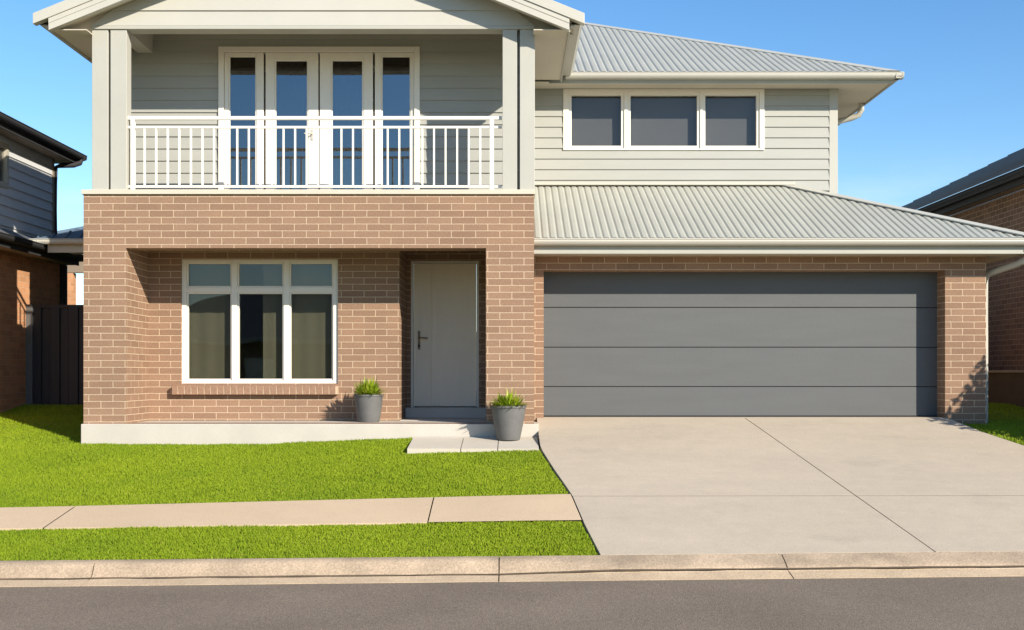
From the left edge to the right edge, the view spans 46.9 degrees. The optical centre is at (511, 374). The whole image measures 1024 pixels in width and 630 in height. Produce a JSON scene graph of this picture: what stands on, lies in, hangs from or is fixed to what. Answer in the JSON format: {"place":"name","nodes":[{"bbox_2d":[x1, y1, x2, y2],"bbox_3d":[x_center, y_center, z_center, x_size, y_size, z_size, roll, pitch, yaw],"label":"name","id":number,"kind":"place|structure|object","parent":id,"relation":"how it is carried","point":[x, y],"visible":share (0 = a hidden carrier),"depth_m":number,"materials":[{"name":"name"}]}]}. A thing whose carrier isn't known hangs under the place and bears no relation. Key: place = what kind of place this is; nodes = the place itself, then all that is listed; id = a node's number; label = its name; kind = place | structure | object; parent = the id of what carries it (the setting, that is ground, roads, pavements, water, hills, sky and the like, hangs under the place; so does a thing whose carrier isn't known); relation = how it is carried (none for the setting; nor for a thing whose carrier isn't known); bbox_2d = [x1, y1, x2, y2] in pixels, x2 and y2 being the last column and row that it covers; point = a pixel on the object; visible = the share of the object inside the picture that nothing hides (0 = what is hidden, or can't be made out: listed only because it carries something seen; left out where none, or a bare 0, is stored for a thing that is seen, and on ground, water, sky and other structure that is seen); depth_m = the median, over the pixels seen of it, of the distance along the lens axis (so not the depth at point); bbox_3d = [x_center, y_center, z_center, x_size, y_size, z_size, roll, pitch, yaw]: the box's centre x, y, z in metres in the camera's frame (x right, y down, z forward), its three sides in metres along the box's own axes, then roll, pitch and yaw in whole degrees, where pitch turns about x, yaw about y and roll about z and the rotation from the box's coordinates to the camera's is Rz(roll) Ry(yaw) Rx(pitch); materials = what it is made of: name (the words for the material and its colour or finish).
{"place":"outdoors","nodes":[
{"label":"outdoors","id":0,"kind":"place"},
{"bbox_2d":[0,404,82,444],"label":"side grass","id":1,"kind":"structure","parent":0,"point":[75,412],"depth_m":16.57,"materials":[{"name":"green plant"}]},
{"bbox_2d":[407,437,538,453],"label":"paved path","id":2,"kind":"structure","parent":0,"point":[417,445],"depth_m":14.46,"materials":[{"name":"beige concrete"}]},
{"bbox_2d":[487,387,528,439],"bbox_3d":[-0.031,0.492,14.816,0.714,0.663,0.668,0,0,-32],"label":"potted plant","id":3,"kind":"object","parent":2,"relation":"on","point":[508,412],"visible":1,"depth_m":14.68,"materials":[{"name":"green plant"}]},
{"bbox_2d":[0,576,1023,629],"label":"road","id":4,"kind":"structure","parent":0,"point":[953,603],"depth_m":8.79,"materials":[{"name":"grey asphalt"}]},
{"bbox_2d":[0,567,1023,586],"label":"gutter strip","id":5,"kind":"object","parent":4,"relation":"on","point":[796,574],"visible":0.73,"depth_m":9.92,"materials":[{"name":"concrete"}]},
{"bbox_2d":[0,565,1023,579],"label":"gutter silt","id":6,"kind":"object","parent":5,"relation":"on","point":[517,573],"visible":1,"depth_m":10.02,"materials":[{"name":"beige concrete"}]},
{"bbox_2d":[0,407,1023,560],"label":"lawn","id":7,"kind":"structure","parent":0,"point":[325,489],"depth_m":12.63,"materials":[{"name":"green plant"}]},
{"bbox_2d":[0,520,596,560],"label":"verge grass","id":8,"kind":"structure","parent":7,"relation":"on","point":[211,540],"depth_m":10.62,"materials":[{"name":"green plant"}]},
{"bbox_2d":[0,0,1023,331],"label":"sky","id":9,"kind":"structure","parent":0,"point":[956,110],"materials":[{"name":"blue"}]},
{"bbox_2d":[43,375,1023,576],"bbox_3d":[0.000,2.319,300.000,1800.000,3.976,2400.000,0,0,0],"label":"ground","id":10,"kind":"structure","parent":0,"point":[500,521],"depth_m":11.79,"materials":[{"name":"grey concrete"}]},
{"bbox_2d":[0,111,86,413],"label":"neighbour house","id":11,"kind":"structure","parent":10,"relation":"on","point":[33,272],"depth_m":18.38,"materials":[{"name":"orange brick"}]},
{"bbox_2d":[0,141,8,188],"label":"window","id":12,"kind":"structure","parent":11,"relation":"in","point":[4,148],"depth_m":17.96,"materials":[{"name":"grey glass"}]},
{"bbox_2d":[26,304,82,406],"bbox_3d":[-6.482,-0.235,18.510,2.244,1.710,0.080,0,0,0],"label":"fence","id":13,"kind":"object","parent":10,"relation":"on","point":[54,354],"visible":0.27,"depth_m":18.50,"materials":[{"name":"black metal"}]},
{"bbox_2d":[57,226,82,304],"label":"house","id":14,"kind":"structure","parent":10,"relation":"on","point":[72,270],"depth_m":27.30,"materials":[{"name":"orange brick"}]},
{"bbox_2d":[0,494,580,530],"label":"footpath","id":15,"kind":"structure","parent":10,"relation":"on","point":[383,511],"depth_m":11.55,"materials":[{"name":"beige concrete"}]},
{"bbox_2d":[0,551,1023,585],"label":"kerb","id":16,"kind":"structure","parent":10,"relation":"on","point":[405,566],"depth_m":10.07,"materials":[{"name":"concrete"}]},
{"bbox_2d":[30,0,1023,444],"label":"house","id":17,"kind":"structure","parent":10,"relation":"on","point":[302,218],"depth_m":16.15,"materials":[{"name":"brick"}]},
{"bbox_2d":[182,259,337,383],"bbox_3d":[-3.440,-0.719,16.175,2.136,1.696,0.090,0,0,0],"label":"window","id":18,"kind":"structure","parent":17,"relation":"in","point":[234,289],"depth_m":16.13,"materials":[{"name":"white metal"}]},
{"bbox_2d":[218,46,419,188],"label":"french doors","id":19,"kind":"structure","parent":17,"relation":"in","point":[274,54],"depth_m":16.29,"materials":[{"name":"white wood"}]},
{"bbox_2d":[349,376,386,421],"bbox_3d":[-1.886,0.324,15.714,0.646,0.622,0.612,0,0,0],"label":"potted plant","id":20,"kind":"object","parent":17,"relation":"on","point":[368,400],"visible":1,"depth_m":15.58,"materials":[{"name":"green plant"}]},
{"bbox_2d":[414,264,475,405],"bbox_3d":[-0.978,-0.571,17.242,0.912,2.081,0.115,0,0,0],"label":"front door","id":21,"kind":"structure","parent":17,"relation":"in","point":[444,294],"depth_m":17.26,"materials":[{"name":"grey wood"}]},
{"bbox_2d":[563,89,763,149],"bbox_3d":[2.315,-3.882,18.070,3.067,0.932,0.120,0,0,0],"label":"window","id":22,"kind":"structure","parent":17,"relation":"in","point":[625,94],"depth_m":18.03,"materials":[{"name":"white metal"}]},
{"bbox_2d":[544,272,936,416],"bbox_3d":[3.136,-0.448,16.174,5.427,2.095,0.072,0,0,0],"label":"garage door","id":23,"kind":"structure","parent":17,"relation":"in","point":[617,344],"depth_m":16.15,"materials":[{"name":"grey metal"}]},
{"bbox_2d":[902,148,1023,369],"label":"neighbour house","id":24,"kind":"structure","parent":10,"relation":"on","point":[1006,317],"depth_m":20.07,"materials":[{"name":"brick"}]},
{"bbox_2d":[988,370,1023,406],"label":"retaining wall","id":25,"kind":"structure","parent":10,"relation":"on","point":[1006,386],"depth_m":18.45,"materials":[{"name":"wood"}]},
{"bbox_2d":[537,417,1023,554],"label":"driveway","id":26,"kind":"structure","parent":0,"point":[697,485],"depth_m":12.64,"materials":[{"name":"concrete"}]},
{"bbox_2d":[933,495,1023,495],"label":"driveway joint","id":27,"kind":"object","parent":26,"relation":"on","point":[978,495],"visible":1,"depth_m":12.25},
{"bbox_2d":[964,402,1023,444],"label":"side grass","id":28,"kind":"structure","parent":0,"point":[1004,408],"depth_m":15.95,"materials":[{"name":"green plant"}]}
]}

